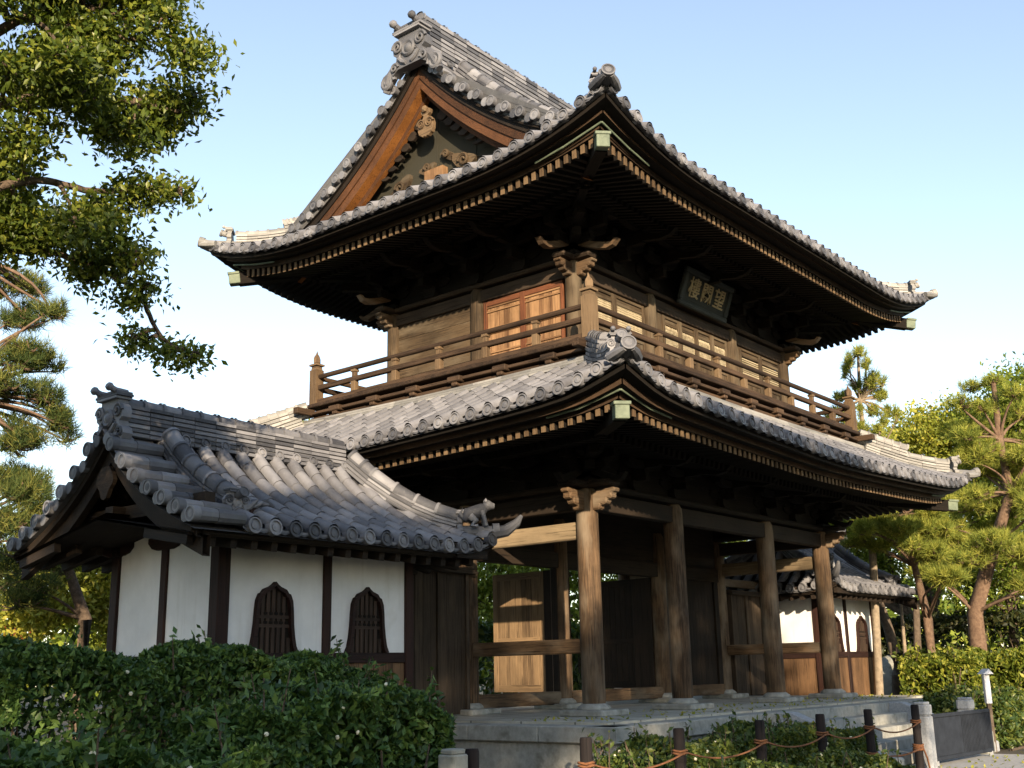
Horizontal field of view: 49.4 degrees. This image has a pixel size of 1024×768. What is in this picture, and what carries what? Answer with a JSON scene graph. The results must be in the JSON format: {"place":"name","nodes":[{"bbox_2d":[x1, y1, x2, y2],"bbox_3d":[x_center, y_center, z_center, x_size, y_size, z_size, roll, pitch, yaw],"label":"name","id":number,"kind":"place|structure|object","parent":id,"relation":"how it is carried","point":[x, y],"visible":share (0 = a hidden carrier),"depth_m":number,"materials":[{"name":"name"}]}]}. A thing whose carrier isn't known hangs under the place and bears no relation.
{"place":"outdoors","nodes":[
{"label":"outdoors","id":0,"kind":"place"},
{"bbox_2d":[0,0,1023,686],"label":"sky","id":1,"kind":"structure","parent":0,"point":[889,134],"materials":[{"name":"blue"}]},
{"bbox_2d":[5,678,1023,765],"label":"ground","id":2,"kind":"structure","parent":0,"point":[1001,751],"depth_m":35.47,"materials":[{"name":"brown soil"}]},
{"bbox_2d":[0,264,86,553],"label":"pine tree","id":3,"kind":"object","parent":2,"relation":"on","point":[25,489],"visible":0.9,"depth_m":19.73,"materials":[{"name":"green plant"}]},
{"bbox_2d":[0,542,91,741],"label":"pine tree","id":4,"kind":"object","parent":2,"relation":"on","point":[28,596],"visible":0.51,"depth_m":22.70,"materials":[{"name":"green plant"}]},
{"bbox_2d":[0,535,110,650],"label":"garden tree","id":5,"kind":"object","parent":2,"relation":"on","point":[95,584],"visible":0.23,"depth_m":26.57,"materials":[{"name":"green plant"}]},
{"bbox_2d":[0,0,244,381],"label":"camphor tree","id":6,"kind":"object","parent":2,"relation":"on","point":[76,52],"visible":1,"depth_m":9.78,"materials":[{"name":"green plant"}]},
{"bbox_2d":[0,699,300,767],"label":"hedge","id":7,"kind":"object","parent":2,"relation":"on","point":[204,748],"visible":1,"depth_m":5.79,"materials":[{"name":"green plant"}]},
{"bbox_2d":[0,624,397,751],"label":"tea hedge","id":8,"kind":"object","parent":2,"relation":"on","point":[159,671],"visible":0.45,"depth_m":10.14,"materials":[{"name":"green plant"}]},
{"bbox_2d":[6,382,522,749],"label":"stair pavilion","id":9,"kind":"structure","parent":2,"relation":"on","point":[265,538],"depth_m":14.22,"materials":[{"name":"grey tile"}]},
{"bbox_2d":[249,582,297,652],"bbox_3d":[-2.943,2.869,13.692,0.102,0.857,0.762,-13,-18,38],"label":"window","id":10,"kind":"structure","parent":9,"relation":"in","point":[273,629],"depth_m":13.69,"materials":[{"name":"brown wood"}]},
{"bbox_2d":[344,587,388,652],"bbox_3d":[-1.946,3.150,14.864,0.102,0.857,0.762,-13,-18,38],"label":"window","id":11,"kind":"structure","parent":9,"relation":"in","point":[366,631],"depth_m":14.86,"materials":[{"name":"brown wood"}]},
{"bbox_2d":[165,661,457,767],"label":"clipped bush","id":12,"kind":"object","parent":2,"relation":"on","point":[317,722],"visible":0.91,"depth_m":8.91,"materials":[{"name":"green plant"}]},
{"bbox_2d":[438,748,467,767],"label":"granite post","id":13,"kind":"object","parent":2,"relation":"on","point":[453,758],"visible":1,"depth_m":8.65,"materials":[{"name":"grey stone"}]},
{"bbox_2d":[465,748,478,767],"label":"fence post","id":14,"kind":"object","parent":2,"relation":"on","point":[473,757],"visible":0.97,"depth_m":8.84,"materials":[{"name":"brown wood"}]},
{"bbox_2d":[577,719,921,767],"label":"barrier rope","id":15,"kind":"object","parent":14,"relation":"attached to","point":[680,753],"visible":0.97,"depth_m":12.44,"materials":[{"name":"brown fabric"}]},
{"bbox_2d":[7,574,1023,701],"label":"woodland","id":16,"kind":"object","parent":2,"relation":"on","point":[992,646],"visible":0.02,"depth_m":53.96,"materials":[{"name":"green plant"}]},
{"bbox_2d":[478,615,613,694],"bbox_3d":[-1.705,7.719,29.763,2.003,3.156,14.991,-13,-18,38],"label":"hedge","id":17,"kind":"object","parent":2,"relation":"on","point":[485,631],"visible":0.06,"depth_m":31.87,"materials":[{"name":"green plant"}]},
{"bbox_2d":[477,562,617,692],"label":"garden tree","id":18,"kind":"object","parent":2,"relation":"on","point":[485,588],"visible":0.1,"depth_m":40.38,"materials":[{"name":"green plant"}]},
{"bbox_2d":[580,737,592,767],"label":"fence post","id":19,"kind":"object","parent":2,"relation":"on","point":[586,753],"visible":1,"depth_m":9.99,"materials":[{"name":"brown wood"}]},
{"bbox_2d":[582,723,745,767],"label":"platform shrub","id":20,"kind":"object","parent":2,"relation":"on","point":[641,751],"visible":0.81,"depth_m":12.46,"materials":[{"name":"green plant"}]},
{"bbox_2d":[673,728,686,767],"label":"fence post","id":21,"kind":"object","parent":2,"relation":"on","point":[679,741],"visible":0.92,"depth_m":11.17,"materials":[{"name":"brown wood"}]},
{"bbox_2d":[437,695,999,767],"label":"stone platform","id":22,"kind":"structure","parent":2,"relation":"on","point":[522,739],"depth_m":15.31,"materials":[{"name":"stone"}]},
{"bbox_2d":[197,10,980,716],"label":"temple gate","id":23,"kind":"structure","parent":22,"relation":"on","point":[499,252],"depth_m":19.27,"materials":[{"name":"wood"}]},
{"bbox_2d":[493,571,545,691],"bbox_3d":[0.142,4.604,20.642,1.224,2.156,0.073,-13,-18,38],"label":"door leaf","id":24,"kind":"structure","parent":23,"relation":"in","point":[518,598],"depth_m":20.63,"materials":[{"name":"brown wood"}]},
{"bbox_2d":[483,280,565,355],"bbox_3d":[0.202,-0.863,18.878,1.740,1.482,0.071,-13,-18,38],"label":"plank door","id":25,"kind":"structure","parent":23,"relation":"in","point":[547,298],"depth_m":18.92,"materials":[{"name":"brown wood"}]},
{"bbox_2d":[582,281,614,331],"bbox_3d":[1.455,-0.932,18.741,0.065,1.469,0.945,-13,-18,38],"label":"lattice door","id":26,"kind":"structure","parent":23,"relation":"in","point":[605,299],"depth_m":19.01,"materials":[{"name":"brown wood"}]},
{"bbox_2d":[601,579,639,687],"bbox_3d":[2.104,5.158,22.951,1.224,2.156,0.073,-13,-18,38],"label":"door leaf","id":27,"kind":"structure","parent":23,"relation":"in","point":[619,605],"depth_m":22.81,"materials":[{"name":"brown wood"}]},
{"bbox_2d":[614,294,645,350],"bbox_3d":[2.064,-0.760,19.457,0.065,1.469,0.945,-13,-18,38],"label":"lattice door","id":28,"kind":"structure","parent":23,"relation":"in","point":[623,306],"depth_m":19.62,"materials":[{"name":"brown wood"}]},
{"bbox_2d":[661,315,681,363],"bbox_3d":[2.950,-0.511,20.499,0.065,1.469,0.590,-13,-18,38],"label":"lattice door","id":29,"kind":"structure","parent":23,"relation":"in","point":[669,325],"depth_m":20.58,"materials":[{"name":"brown wood"}]},
{"bbox_2d":[679,322,698,369],"bbox_3d":[3.332,-0.403,20.950,0.065,1.469,0.590,-13,-18,38],"label":"lattice door","id":30,"kind":"structure","parent":23,"relation":"in","point":[688,333],"depth_m":21.08,"materials":[{"name":"brown wood"}]},
{"bbox_2d":[676,265,733,323],"bbox_3d":[3.699,-1.689,21.204,0.322,0.696,1.768,-13,-18,38],"label":"name plaque","id":31,"kind":"object","parent":23,"relation":"hanging from","point":[694,288],"visible":1,"depth_m":21.10,"materials":[{"name":"black wood"}]},
{"bbox_2d":[696,329,713,375],"bbox_3d":[3.715,-0.295,21.400,0.065,1.469,0.590,-13,-18,38],"label":"lattice door","id":32,"kind":"structure","parent":23,"relation":"in","point":[704,340],"depth_m":21.49,"materials":[{"name":"brown wood"}]},
{"bbox_2d":[712,336,729,381],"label":"lattice door","id":33,"kind":"structure","parent":23,"relation":"in","point":[719,346],"depth_m":21.99,"materials":[{"name":"brown wood"}]},
{"bbox_2d":[738,347,762,393],"bbox_3d":[4.902,0.039,22.797,0.065,1.469,0.880,-13,-18,38],"label":"lattice door","id":34,"kind":"structure","parent":23,"relation":"in","point":[749,358],"depth_m":22.92,"materials":[{"name":"brown wood"}]},
{"bbox_2d":[760,356,781,400],"bbox_3d":[5.469,0.199,23.465,0.065,1.469,0.880,-13,-18,38],"label":"lattice door","id":35,"kind":"structure","parent":23,"relation":"in","point":[768,364],"depth_m":23.64,"materials":[{"name":"brown wood"}]},
{"bbox_2d":[754,720,766,764],"bbox_3d":[2.806,4.242,12.466,0.127,0.911,0.133,9,-18,-30],"label":"fence post","id":36,"kind":"object","parent":2,"relation":"on","point":[761,751],"visible":0.82,"depth_m":12.49,"materials":[{"name":"black wood"}]},
{"bbox_2d":[683,704,837,767],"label":"platform shrub","id":37,"kind":"object","parent":2,"relation":"on","point":[741,735],"visible":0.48,"depth_m":13.85,"materials":[{"name":"green plant"}]},
{"bbox_2d":[512,694,1023,767],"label":"fallen leaves","id":38,"kind":"object","parent":2,"relation":"on","point":[972,766],"visible":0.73,"depth_m":17.25,"materials":[{"name":"brown plant"}]},
{"bbox_2d":[702,746,915,767],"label":"platform shrub","id":39,"kind":"object","parent":2,"relation":"on","point":[830,758],"visible":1,"depth_m":12.69,"materials":[{"name":"green plant"}]},
{"bbox_2d":[723,518,915,644],"bbox_3d":[9.710,6.398,37.677,9.128,9.059,4.450,-5,-15,13],"label":"garden tree","id":40,"kind":"object","parent":2,"relation":"on","point":[883,562],"visible":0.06,"depth_m":36.70,"materials":[{"name":"green plant"}]},
{"bbox_2d":[724,529,917,695],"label":"stair pavilion","id":41,"kind":"structure","parent":2,"relation":"on","point":[857,591],"depth_m":25.74,"materials":[{"name":"white paint"}]},
{"bbox_2d":[835,615,844,651],"bbox_3d":[7.563,5.830,26.056,0.102,0.857,0.762,-13,-18,38],"label":"window","id":42,"kind":"structure","parent":41,"relation":"in","point":[838,625],"depth_m":26.19,"materials":[{"name":"brown wood"}]},
{"bbox_2d":[856,616,871,651],"bbox_3d":[8.560,6.111,27.228,0.102,0.857,0.762,-13,-18,38],"label":"window","id":43,"kind":"structure","parent":41,"relation":"in","point":[862,637],"depth_m":27.24,"materials":[{"name":"brown wood"}]},
{"bbox_2d":[815,714,827,752],"bbox_3d":[3.828,4.530,13.667,0.133,0.911,0.127,-4,-15,7],"label":"fence post","id":44,"kind":"object","parent":2,"relation":"on","point":[821,727],"visible":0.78,"depth_m":13.69,"materials":[{"name":"black wood"}]},
{"bbox_2d":[764,714,879,766],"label":"platform shrub","id":45,"kind":"object","parent":2,"relation":"on","point":[858,744],"visible":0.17,"depth_m":15.42,"materials":[{"name":"green plant"}]},
{"bbox_2d":[819,343,907,694],"bbox_3d":[8.899,3.568,27.210,2.036,9.335,1.832,-13,-18,38],"label":"pine tree","id":46,"kind":"object","parent":2,"relation":"on","point":[872,383],"visible":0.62,"depth_m":27.67,"materials":[{"name":"green plant"}]},
{"bbox_2d":[863,709,875,753],"bbox_3d":[4.771,4.796,14.780,0.133,0.911,0.127,9,-19,-31],"label":"fence post","id":47,"kind":"object","parent":2,"relation":"on","point":[870,735],"visible":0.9,"depth_m":14.78,"materials":[{"name":"black wood"}]},
{"bbox_2d":[882,655,898,694],"bbox_3d":[10.492,8.408,30.508,1.515,1.894,1.628,-13,-18,38],"label":"boulder","id":48,"kind":"object","parent":2,"relation":"on","point":[887,664],"visible":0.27,"depth_m":30.21,"materials":[{"name":"grey stone"}]},
{"bbox_2d":[879,602,901,694],"bbox_3d":[10.085,7.223,29.886,0.718,3.581,0.310,0,-14,-4],"label":"leaning trunk","id":49,"kind":"object","parent":2,"relation":"on","point":[888,629],"visible":0.48,"depth_m":29.86,"materials":[{"name":"grey plant"}]},
{"bbox_2d":[890,757,904,764],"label":"stone block","id":50,"kind":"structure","parent":2,"relation":"on","point":[902,759],"depth_m":14.74,"materials":[{"name":"stone"}]},
{"bbox_2d":[899,604,908,690],"bbox_3d":[10.156,7.060,28.708,0.093,3.258,0.161,8,-17,-31],"label":"prop pole","id":51,"kind":"object","parent":2,"relation":"on","point":[903,628],"depth_m":28.84,"materials":[{"name":"brown wood"}]},
{"bbox_2d":[839,493,974,692],"bbox_3d":[9.362,5.262,26.637,2.822,5.739,3.373,0,-14,-5],"label":"pine tree","id":52,"kind":"object","parent":2,"relation":"on","point":[933,525],"visible":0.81,"depth_m":26.51,"materials":[{"name":"green plant"}]},
{"bbox_2d":[910,705,924,767],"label":"fence post","id":53,"kind":"object","parent":2,"relation":"on","point":[917,738],"visible":0.92,"depth_m":16.00,"materials":[{"name":"black wood"}]},
{"bbox_2d":[865,743,930,767],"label":"tie rope","id":54,"kind":"object","parent":53,"relation":"attached to","point":[917,747],"visible":0.69,"depth_m":15.89,"materials":[{"name":"brown fabric"}]},
{"bbox_2d":[913,600,921,691],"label":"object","id":55,"kind":"object","parent":2,"relation":"on","point":[916,628],"visible":0.27,"depth_m":29.37,"materials":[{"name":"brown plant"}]},
{"bbox_2d":[846,388,991,686],"bbox_3d":[12.809,5.014,33.777,5.903,9.646,5.919,-13,-18,38],"label":"garden tree","id":56,"kind":"object","parent":2,"relation":"on","point":[914,435],"visible":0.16,"depth_m":33.50,"materials":[{"name":"green plant"}]},
{"bbox_2d":[913,702,937,767],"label":"granite post","id":57,"kind":"object","parent":2,"relation":"on","point":[927,727],"visible":0.75,"depth_m":16.20,"materials":[{"name":"grey stone"}]},
{"bbox_2d":[880,604,1023,686],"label":"back hedge","id":58,"kind":"object","parent":2,"relation":"on","point":[943,624],"visible":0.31,"depth_m":31.51,"materials":[{"name":"green plant"}]},
{"bbox_2d":[891,640,1023,724],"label":"sunny hedge","id":59,"kind":"object","parent":2,"relation":"on","point":[1005,666],"visible":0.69,"depth_m":27.17,"materials":[{"name":"green plant"}]},
{"bbox_2d":[902,370,1023,665],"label":"pine tree","id":60,"kind":"object","parent":2,"relation":"on","point":[985,545],"visible":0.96,"depth_m":28.31,"materials":[{"name":"green plant"}]},
{"bbox_2d":[907,351,1023,680],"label":"garden tree","id":61,"kind":"object","parent":2,"relation":"on","point":[1001,574],"visible":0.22,"depth_m":31.71,"materials":[{"name":"green plant"}]},
{"bbox_2d":[913,679,1023,750],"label":"shade shrub","id":62,"kind":"object","parent":2,"relation":"on","point":[1008,702],"visible":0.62,"depth_m":20.01,"materials":[{"name":"green plant"}]},
{"bbox_2d":[977,669,996,751],"bbox_3d":[8.165,5.576,19.014,0.177,1.373,0.272,-1,-14,0],"label":"marker post","id":63,"kind":"object","parent":2,"relation":"on","point":[984,673],"visible":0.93,"depth_m":19.04,"materials":[{"name":"white paint"}]},
{"bbox_2d":[909,754,1023,767],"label":"path","id":64,"kind":"structure","parent":0,"point":[987,760],"depth_m":17.02,"materials":[{"name":"grey stone"}]},
{"bbox_2d":[931,709,994,765],"bbox_3d":[7.015,5.478,17.286,0.050,0.748,2.298,-14,-19,41],"label":"metal barrier","id":65,"kind":"object","parent":64,"relation":"on","point":[958,734],"visible":0.89,"depth_m":17.27,"materials":[{"name":"metal"}]},
{"bbox_2d":[956,697,979,755],"bbox_3d":[7.536,5.660,18.388,0.245,0.925,0.245,-13,-18,38],"label":"granite post","id":66,"kind":"object","parent":64,"relation":"on","point":[964,703],"visible":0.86,"depth_m":18.39,"materials":[{"name":"grey stone"}]}
]}

